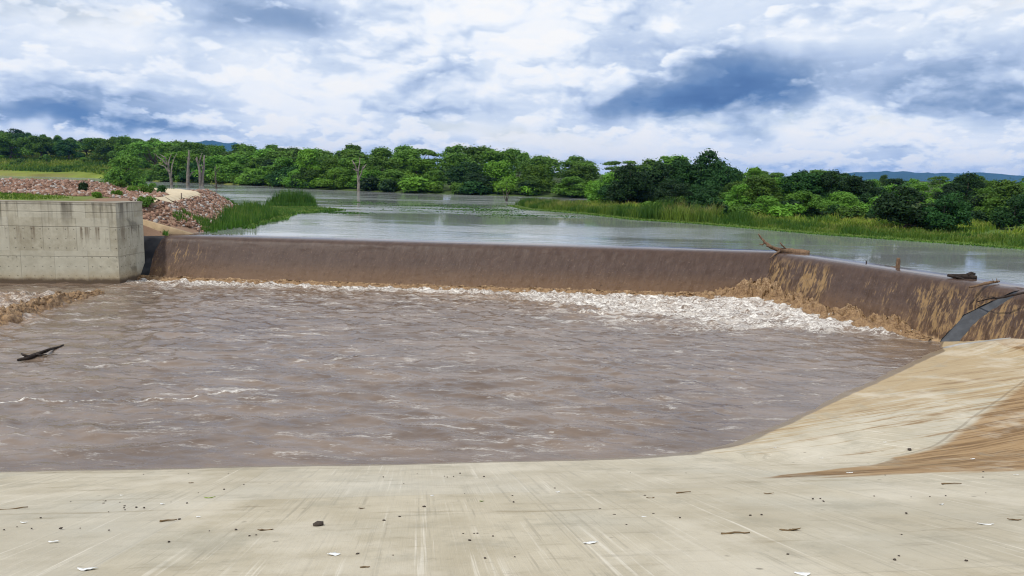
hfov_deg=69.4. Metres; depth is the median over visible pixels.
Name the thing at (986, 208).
tree
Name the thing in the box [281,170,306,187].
tree
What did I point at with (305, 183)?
bush
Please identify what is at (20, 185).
riprap
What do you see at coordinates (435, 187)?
bush
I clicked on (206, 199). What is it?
riprap
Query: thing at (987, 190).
tree
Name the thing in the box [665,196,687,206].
bush
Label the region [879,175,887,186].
tree
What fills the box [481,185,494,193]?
bush
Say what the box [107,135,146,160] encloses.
tree
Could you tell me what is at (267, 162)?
tree
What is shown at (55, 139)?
tree
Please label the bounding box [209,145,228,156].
tree
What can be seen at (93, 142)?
tree
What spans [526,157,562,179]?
tree
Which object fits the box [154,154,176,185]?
dead tree
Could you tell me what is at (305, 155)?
tree
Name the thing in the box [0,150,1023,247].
ground
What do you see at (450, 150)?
tree
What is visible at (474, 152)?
tree
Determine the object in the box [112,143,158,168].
tree
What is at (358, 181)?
dead tree
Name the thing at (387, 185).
bush
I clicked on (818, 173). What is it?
tree
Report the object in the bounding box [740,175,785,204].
tree
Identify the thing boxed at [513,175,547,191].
tree
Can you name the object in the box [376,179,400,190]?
bush
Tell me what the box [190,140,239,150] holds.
hills
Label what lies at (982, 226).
grass
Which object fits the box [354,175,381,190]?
bush
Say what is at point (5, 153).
tree
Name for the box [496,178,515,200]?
drowned shrub
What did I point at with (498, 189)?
bush
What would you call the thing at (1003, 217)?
tree
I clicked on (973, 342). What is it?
kerb
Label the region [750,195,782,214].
tree
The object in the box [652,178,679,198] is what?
tree
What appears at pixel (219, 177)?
bush
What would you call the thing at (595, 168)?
tree
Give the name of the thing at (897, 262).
driftwood log
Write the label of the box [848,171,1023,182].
hills
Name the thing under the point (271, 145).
tree
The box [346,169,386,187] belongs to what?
tree
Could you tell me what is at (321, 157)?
tree
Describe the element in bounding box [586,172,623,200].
tree
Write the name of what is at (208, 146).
tree
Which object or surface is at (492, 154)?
tree
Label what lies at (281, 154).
tree
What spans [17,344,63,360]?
driftwood log
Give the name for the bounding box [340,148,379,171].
tree
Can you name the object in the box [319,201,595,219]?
water weeds
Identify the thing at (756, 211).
bush
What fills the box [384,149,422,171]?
tree
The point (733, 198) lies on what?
tree
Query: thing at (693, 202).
bush
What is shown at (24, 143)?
tree
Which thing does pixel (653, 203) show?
bush
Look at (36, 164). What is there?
grass
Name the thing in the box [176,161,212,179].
tree
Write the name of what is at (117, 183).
bush
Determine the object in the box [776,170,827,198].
tree
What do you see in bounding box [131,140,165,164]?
tree
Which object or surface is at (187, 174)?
dead tree
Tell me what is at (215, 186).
dead tree
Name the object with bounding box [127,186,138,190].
bush
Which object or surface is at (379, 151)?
tree
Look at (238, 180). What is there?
tree
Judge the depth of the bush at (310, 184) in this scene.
157.72 m
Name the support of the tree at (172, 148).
on the ground at (148, 231)
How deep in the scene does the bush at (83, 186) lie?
49.16 m
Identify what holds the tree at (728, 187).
on the ground at (148, 231)
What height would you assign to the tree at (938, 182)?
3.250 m
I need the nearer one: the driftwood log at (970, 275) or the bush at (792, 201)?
the driftwood log at (970, 275)
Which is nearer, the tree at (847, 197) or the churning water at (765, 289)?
the churning water at (765, 289)
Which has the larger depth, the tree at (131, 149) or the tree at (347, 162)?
the tree at (131, 149)
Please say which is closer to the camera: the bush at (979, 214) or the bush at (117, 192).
the bush at (117, 192)
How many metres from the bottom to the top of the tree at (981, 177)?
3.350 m
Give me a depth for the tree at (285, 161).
173.78 m
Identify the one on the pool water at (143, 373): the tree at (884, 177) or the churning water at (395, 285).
the churning water at (395, 285)
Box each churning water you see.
[0,289,104,325]
[137,275,702,296]
[675,290,715,298]
[715,277,931,340]
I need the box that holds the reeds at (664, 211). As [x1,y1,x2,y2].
[515,196,1023,246]
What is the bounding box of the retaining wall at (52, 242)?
[0,200,144,283]
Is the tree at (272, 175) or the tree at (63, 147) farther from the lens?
the tree at (63, 147)
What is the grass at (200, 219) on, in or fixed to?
on the ground at (148, 231)
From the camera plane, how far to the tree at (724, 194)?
79.66 m
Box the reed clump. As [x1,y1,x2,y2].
[263,186,316,206]
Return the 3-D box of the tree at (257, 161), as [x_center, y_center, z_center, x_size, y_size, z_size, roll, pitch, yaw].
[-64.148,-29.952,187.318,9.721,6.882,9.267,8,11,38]
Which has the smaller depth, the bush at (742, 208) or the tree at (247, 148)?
the bush at (742, 208)
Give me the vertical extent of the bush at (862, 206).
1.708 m
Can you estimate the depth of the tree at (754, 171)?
97.16 m
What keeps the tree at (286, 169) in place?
on the ground at (148, 231)
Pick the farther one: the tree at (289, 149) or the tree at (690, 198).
the tree at (289, 149)
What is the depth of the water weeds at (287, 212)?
64.67 m
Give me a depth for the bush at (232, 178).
185.72 m
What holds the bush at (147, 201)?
on the ground at (148, 231)
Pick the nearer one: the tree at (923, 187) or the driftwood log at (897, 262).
the driftwood log at (897, 262)
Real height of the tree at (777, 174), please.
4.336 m
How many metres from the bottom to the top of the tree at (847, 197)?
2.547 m
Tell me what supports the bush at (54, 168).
on the ground at (148, 231)
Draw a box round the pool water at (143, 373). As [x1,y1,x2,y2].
[0,278,941,470]
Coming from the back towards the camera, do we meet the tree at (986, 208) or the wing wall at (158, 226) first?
the tree at (986, 208)
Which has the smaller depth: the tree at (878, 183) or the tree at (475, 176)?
the tree at (878, 183)
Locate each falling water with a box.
[149,233,775,293]
[766,252,1023,341]
[960,287,1023,341]
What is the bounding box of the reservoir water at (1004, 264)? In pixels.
[0,176,1023,284]
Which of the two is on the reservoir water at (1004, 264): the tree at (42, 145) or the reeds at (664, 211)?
the reeds at (664, 211)
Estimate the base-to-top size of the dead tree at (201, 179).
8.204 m
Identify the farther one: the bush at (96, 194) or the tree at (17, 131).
the tree at (17, 131)
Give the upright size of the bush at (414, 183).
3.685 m
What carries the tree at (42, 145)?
on the ground at (148, 231)
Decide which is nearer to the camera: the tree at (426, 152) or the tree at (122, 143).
the tree at (426, 152)
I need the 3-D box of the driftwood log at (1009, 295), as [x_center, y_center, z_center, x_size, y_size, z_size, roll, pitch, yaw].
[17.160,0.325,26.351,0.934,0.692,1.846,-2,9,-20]
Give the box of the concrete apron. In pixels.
[0,338,1023,575]
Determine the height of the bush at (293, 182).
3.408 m
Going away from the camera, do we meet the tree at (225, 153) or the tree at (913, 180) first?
the tree at (913, 180)
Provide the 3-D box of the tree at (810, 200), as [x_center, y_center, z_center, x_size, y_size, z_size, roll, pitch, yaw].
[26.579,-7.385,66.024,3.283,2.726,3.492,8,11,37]
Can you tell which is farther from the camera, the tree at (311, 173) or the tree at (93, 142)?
the tree at (93, 142)
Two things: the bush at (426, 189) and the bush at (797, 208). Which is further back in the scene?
the bush at (426, 189)
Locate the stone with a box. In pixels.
[313,521,323,525]
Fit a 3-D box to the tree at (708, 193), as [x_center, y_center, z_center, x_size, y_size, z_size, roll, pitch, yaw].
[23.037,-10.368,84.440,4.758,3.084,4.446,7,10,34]
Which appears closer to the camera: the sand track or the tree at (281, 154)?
the sand track
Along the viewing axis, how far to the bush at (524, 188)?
140.71 m
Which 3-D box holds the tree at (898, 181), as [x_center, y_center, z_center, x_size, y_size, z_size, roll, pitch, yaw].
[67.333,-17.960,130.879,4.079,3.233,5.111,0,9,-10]
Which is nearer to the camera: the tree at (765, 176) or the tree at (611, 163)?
the tree at (765, 176)
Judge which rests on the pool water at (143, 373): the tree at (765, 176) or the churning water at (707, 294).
the churning water at (707, 294)
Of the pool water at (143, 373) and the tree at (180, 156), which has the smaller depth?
the pool water at (143, 373)
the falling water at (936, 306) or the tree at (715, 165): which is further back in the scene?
the tree at (715, 165)
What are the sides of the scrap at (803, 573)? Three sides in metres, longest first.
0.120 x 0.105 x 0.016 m
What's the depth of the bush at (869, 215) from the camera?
63.44 m
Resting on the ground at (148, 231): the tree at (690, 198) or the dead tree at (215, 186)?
the tree at (690, 198)
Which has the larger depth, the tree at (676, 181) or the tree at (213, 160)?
the tree at (213, 160)
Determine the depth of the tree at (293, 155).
177.88 m
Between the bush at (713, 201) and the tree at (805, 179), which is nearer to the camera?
the bush at (713, 201)
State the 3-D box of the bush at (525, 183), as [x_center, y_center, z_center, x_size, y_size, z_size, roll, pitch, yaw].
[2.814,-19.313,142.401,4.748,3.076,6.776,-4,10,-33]
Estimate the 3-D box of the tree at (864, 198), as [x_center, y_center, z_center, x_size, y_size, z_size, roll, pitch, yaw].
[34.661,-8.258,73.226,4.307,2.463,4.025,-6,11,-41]
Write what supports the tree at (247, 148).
on the ground at (148, 231)
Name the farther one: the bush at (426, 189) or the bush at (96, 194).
the bush at (426, 189)
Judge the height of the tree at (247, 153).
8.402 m
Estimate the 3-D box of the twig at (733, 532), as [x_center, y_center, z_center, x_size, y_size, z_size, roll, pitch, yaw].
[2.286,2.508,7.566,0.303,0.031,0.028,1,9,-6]
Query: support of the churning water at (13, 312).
on the pool water at (143, 373)
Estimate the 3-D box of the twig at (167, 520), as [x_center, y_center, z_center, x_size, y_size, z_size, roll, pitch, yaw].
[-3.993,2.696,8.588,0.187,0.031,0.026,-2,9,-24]
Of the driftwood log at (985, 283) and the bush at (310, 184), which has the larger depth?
the bush at (310, 184)
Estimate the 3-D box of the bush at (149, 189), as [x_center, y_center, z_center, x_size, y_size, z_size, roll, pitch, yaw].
[-23.792,-6.367,48.176,0.893,0.740,1.106,0,9,-13]
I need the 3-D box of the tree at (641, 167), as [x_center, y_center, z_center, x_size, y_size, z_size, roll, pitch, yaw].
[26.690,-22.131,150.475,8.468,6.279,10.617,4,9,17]
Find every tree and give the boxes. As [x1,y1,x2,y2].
[0,131,36,157]
[0,145,13,154]
[5,128,23,137]
[8,137,35,152]
[9,132,28,137]
[11,149,21,156]
[22,137,37,152]
[25,135,55,155]
[42,147,56,155]
[43,154,51,162]
[52,137,58,142]
[52,139,86,158]
[66,138,79,143]
[78,142,93,154]
[79,137,107,158]
[87,139,118,161]
[98,154,148,185]
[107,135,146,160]
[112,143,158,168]
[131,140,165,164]
[143,162,178,181]
[145,146,161,162]
[153,141,179,162]
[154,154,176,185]
[157,150,192,173]
[163,145,185,164]
[176,140,210,154]
[176,153,209,171]
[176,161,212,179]
[185,148,209,156]
[186,150,193,185]
[191,154,231,179]
[195,154,204,185]
[201,151,235,165]
[202,143,215,152]
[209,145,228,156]
[211,166,221,188]
[214,153,248,180]
[230,143,246,151]
[233,168,259,184]
[235,144,257,163]
[236,149,255,166]
[237,156,269,175]
[248,148,274,163]
[249,165,280,185]
[256,149,293,167]
[256,158,273,175]
[264,168,287,185]
[265,143,278,152]
[271,157,295,167]
[272,150,298,168]
[277,146,299,150]
[277,160,325,181]
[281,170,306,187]
[289,166,325,187]
[294,148,325,175]
[310,149,334,155]
[314,151,333,171]
[314,168,352,186]
[317,157,347,178]
[325,157,378,183]
[333,148,350,158]
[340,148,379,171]
[344,143,363,152]
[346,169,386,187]
[352,159,365,191]
[359,156,408,177]
[368,146,395,158]
[374,168,409,189]
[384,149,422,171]
[392,144,414,167]
[401,157,439,179]
[408,147,443,169]
[420,169,448,186]
[437,143,465,179]
[440,151,481,173]
[441,161,491,184]
[460,145,495,173]
[461,171,497,189]
[478,148,518,174]
[480,159,520,185]
[506,147,531,178]
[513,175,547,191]
[514,155,550,174]
[517,164,556,190]
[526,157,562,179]
[548,175,586,195]
[553,164,594,189]
[559,155,585,176]
[565,162,599,189]
[572,159,599,179]
[583,179,600,199]
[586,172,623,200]
[597,180,617,200]
[600,160,636,170]
[604,162,655,203]
[628,163,653,170]
[629,189,656,202]
[631,161,679,197]
[641,158,661,168]
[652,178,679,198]
[653,182,693,203]
[655,154,692,172]
[670,156,705,189]
[680,184,704,203]
[689,148,741,189]
[694,184,726,203]
[701,164,748,192]
[718,180,741,196]
[720,191,740,197]
[723,182,756,207]
[740,166,762,187]
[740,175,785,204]
[749,174,770,189]
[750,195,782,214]
[762,175,802,195]
[769,172,783,177]
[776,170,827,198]
[779,193,799,203]
[792,190,829,212]
[800,186,835,200]
[801,169,855,197]
[811,169,825,187]
[823,190,858,206]
[825,174,881,197]
[829,193,864,207]
[855,179,889,196]
[856,192,871,203]
[865,184,943,229]
[867,179,880,186]
[869,195,880,204]
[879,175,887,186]
[881,178,908,186]
[884,183,897,194]
[902,183,943,206]
[903,178,919,183]
[912,191,973,230]
[925,176,950,188]
[932,185,963,200]
[942,172,987,201]
[968,187,996,204]
[968,193,991,212]
[971,195,1009,221]
[972,179,1023,212]
[974,174,987,180]
[983,179,996,187]
[989,192,1023,229]
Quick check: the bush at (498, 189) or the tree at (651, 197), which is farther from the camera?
the bush at (498, 189)
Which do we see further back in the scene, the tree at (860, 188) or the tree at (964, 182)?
the tree at (964, 182)
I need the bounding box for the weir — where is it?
[141,236,1018,341]
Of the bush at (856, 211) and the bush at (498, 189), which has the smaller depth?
the bush at (856, 211)
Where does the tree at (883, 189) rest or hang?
on the ground at (148, 231)
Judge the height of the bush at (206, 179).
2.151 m
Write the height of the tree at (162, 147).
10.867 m
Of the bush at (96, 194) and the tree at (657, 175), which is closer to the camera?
the bush at (96, 194)
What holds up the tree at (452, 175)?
on the ground at (148, 231)
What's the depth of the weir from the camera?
27.62 m
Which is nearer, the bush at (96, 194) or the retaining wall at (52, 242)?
the retaining wall at (52, 242)
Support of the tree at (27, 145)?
on the ground at (148, 231)
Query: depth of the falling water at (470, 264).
38.49 m
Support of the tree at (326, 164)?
on the ground at (148, 231)
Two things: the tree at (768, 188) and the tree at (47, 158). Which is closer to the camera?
the tree at (768, 188)
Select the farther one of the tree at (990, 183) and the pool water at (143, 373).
the tree at (990, 183)
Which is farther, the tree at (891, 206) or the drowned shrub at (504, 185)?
the drowned shrub at (504, 185)
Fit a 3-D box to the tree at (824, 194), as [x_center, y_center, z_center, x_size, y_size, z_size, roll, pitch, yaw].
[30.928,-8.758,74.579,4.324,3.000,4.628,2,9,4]
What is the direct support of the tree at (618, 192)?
on the ground at (148, 231)
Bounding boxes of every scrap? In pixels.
[77,567,97,570]
[794,572,809,575]
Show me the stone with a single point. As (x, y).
(318, 523)
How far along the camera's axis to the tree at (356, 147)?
203.92 m
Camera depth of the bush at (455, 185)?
143.02 m
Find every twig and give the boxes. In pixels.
[159,519,176,521]
[721,531,749,533]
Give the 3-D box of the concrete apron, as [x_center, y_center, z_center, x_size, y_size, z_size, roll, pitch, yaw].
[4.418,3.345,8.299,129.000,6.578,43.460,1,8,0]
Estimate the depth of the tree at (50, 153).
297.01 m
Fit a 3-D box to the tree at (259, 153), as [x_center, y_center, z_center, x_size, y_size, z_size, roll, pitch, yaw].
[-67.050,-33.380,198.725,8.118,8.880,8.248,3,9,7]
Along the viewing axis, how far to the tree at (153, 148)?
269.86 m
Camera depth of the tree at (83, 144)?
304.04 m
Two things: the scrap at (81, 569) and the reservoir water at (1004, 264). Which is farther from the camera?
the reservoir water at (1004, 264)
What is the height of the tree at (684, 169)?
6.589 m
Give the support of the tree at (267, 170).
on the ground at (148, 231)
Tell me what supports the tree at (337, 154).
on the ground at (148, 231)
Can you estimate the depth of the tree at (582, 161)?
173.37 m
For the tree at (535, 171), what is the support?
on the ground at (148, 231)
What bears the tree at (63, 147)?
on the ground at (148, 231)
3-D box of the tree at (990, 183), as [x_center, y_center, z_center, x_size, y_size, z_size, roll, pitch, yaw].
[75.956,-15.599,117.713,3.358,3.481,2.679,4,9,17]
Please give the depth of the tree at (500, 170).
151.11 m
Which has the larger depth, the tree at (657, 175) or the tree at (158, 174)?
the tree at (158, 174)
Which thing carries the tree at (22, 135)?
on the ground at (148, 231)
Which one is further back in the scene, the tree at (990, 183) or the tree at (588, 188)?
the tree at (990, 183)
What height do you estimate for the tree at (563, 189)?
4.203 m
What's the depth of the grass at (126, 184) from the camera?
58.24 m
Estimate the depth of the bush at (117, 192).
44.40 m
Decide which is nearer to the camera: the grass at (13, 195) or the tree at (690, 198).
the grass at (13, 195)
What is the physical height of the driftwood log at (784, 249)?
1.472 m
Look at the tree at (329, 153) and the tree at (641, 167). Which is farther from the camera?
the tree at (329, 153)
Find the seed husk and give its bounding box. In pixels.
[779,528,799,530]
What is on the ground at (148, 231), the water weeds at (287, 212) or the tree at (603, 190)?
the tree at (603, 190)
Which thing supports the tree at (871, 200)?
on the ground at (148, 231)
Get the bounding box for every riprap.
[0,177,168,197]
[129,189,236,232]
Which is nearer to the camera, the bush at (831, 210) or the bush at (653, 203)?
the bush at (831, 210)
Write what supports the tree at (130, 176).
on the ground at (148, 231)
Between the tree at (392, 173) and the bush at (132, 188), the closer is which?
the bush at (132, 188)
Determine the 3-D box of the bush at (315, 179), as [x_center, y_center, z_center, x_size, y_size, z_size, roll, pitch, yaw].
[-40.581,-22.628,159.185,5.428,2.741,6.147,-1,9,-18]
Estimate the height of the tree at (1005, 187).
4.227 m
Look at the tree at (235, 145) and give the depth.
237.04 m
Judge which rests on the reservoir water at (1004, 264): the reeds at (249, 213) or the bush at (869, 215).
the reeds at (249, 213)
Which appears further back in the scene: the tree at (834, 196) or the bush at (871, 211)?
the tree at (834, 196)
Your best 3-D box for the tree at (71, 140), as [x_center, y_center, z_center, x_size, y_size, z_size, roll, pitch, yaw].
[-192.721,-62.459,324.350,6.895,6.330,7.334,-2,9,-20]
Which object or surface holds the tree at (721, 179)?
on the ground at (148, 231)
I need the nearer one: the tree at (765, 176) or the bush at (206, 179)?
the tree at (765, 176)
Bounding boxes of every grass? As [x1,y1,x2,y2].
[0,152,233,182]
[0,191,72,199]
[58,179,173,188]
[160,207,216,235]
[543,198,1023,237]
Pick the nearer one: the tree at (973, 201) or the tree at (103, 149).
the tree at (973, 201)
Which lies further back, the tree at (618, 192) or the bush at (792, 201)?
the tree at (618, 192)
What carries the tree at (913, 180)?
on the ground at (148, 231)
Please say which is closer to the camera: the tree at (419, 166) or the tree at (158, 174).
the tree at (419, 166)
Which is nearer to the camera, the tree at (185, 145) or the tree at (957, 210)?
the tree at (957, 210)
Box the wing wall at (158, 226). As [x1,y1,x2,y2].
[143,219,193,234]
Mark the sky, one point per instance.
(787, 87)
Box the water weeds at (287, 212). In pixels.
[241,205,345,228]
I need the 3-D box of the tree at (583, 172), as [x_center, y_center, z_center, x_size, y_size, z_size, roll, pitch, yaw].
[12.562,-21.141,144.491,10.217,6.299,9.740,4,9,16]
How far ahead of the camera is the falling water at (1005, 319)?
26.38 m
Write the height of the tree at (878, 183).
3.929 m
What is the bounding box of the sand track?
[154,188,200,202]
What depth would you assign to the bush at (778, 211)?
65.24 m
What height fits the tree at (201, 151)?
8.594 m
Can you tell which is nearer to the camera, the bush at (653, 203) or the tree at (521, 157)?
the bush at (653, 203)
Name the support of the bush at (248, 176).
on the ground at (148, 231)
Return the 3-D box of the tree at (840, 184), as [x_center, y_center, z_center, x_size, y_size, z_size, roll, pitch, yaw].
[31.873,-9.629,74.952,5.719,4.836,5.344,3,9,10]
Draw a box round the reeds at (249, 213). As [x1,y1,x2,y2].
[205,199,280,230]
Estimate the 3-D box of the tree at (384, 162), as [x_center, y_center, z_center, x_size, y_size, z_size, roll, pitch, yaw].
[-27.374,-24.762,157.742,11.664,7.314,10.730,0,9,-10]
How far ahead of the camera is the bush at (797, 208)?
65.55 m
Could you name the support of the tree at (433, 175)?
on the ground at (148, 231)
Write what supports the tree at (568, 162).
on the ground at (148, 231)
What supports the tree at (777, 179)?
on the ground at (148, 231)
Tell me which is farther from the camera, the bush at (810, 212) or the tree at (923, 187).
the tree at (923, 187)
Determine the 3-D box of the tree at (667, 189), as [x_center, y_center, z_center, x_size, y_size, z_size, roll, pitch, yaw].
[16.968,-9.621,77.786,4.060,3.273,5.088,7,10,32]
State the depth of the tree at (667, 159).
183.14 m
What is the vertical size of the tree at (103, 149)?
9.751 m
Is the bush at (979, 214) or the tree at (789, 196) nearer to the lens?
the bush at (979, 214)
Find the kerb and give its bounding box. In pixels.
[943,338,1008,347]
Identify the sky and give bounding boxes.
[0,0,1023,176]
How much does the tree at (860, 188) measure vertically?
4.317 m
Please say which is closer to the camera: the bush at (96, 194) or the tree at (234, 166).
the bush at (96, 194)
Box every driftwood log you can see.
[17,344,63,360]
[758,234,809,258]
[894,258,899,267]
[947,272,976,279]
[969,278,999,287]
[977,292,1023,301]
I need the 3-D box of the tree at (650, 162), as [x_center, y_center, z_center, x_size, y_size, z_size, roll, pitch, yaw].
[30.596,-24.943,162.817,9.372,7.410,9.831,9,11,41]
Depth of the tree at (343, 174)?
154.24 m
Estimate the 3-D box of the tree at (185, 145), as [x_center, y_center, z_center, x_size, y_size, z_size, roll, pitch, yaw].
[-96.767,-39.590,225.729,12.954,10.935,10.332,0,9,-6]
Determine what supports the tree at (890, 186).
on the ground at (148, 231)
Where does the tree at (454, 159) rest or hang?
on the ground at (148, 231)
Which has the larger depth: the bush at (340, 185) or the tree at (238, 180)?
the tree at (238, 180)
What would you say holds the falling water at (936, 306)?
on the weir
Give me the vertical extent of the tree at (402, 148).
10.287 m
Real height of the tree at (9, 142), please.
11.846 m
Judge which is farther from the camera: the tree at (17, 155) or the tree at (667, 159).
the tree at (17, 155)
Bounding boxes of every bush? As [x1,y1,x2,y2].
[51,166,61,171]
[78,181,88,190]
[91,192,102,197]
[110,190,122,194]
[112,179,127,186]
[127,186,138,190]
[137,195,156,206]
[138,185,154,192]
[156,184,166,192]
[204,176,210,182]
[206,171,228,182]
[229,175,237,181]
[238,172,263,185]
[290,174,305,187]
[303,178,317,187]
[306,180,317,187]
[311,177,329,187]
[328,179,350,188]
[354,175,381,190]
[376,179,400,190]
[377,179,398,191]
[398,175,428,192]
[421,181,441,191]
[429,183,443,192]
[450,181,465,193]
[458,181,488,194]
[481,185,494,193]
[492,181,517,193]
[511,181,541,193]
[518,184,540,194]
[639,201,655,206]
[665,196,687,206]
[687,199,702,208]
[698,196,728,214]
[728,204,752,214]
[748,208,763,215]
[766,206,795,218]
[782,198,801,204]
[782,203,806,215]
[798,208,825,217]
[819,204,844,215]
[834,205,865,218]
[839,202,871,211]
[864,209,879,217]
[864,213,875,218]
[970,209,989,221]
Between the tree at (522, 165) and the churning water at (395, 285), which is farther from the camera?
the tree at (522, 165)
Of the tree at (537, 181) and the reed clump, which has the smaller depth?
the reed clump
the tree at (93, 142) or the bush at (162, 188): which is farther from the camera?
the tree at (93, 142)
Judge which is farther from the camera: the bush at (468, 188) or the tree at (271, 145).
the tree at (271, 145)
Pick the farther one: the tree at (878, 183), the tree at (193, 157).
the tree at (193, 157)
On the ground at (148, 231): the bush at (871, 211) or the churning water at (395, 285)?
the bush at (871, 211)

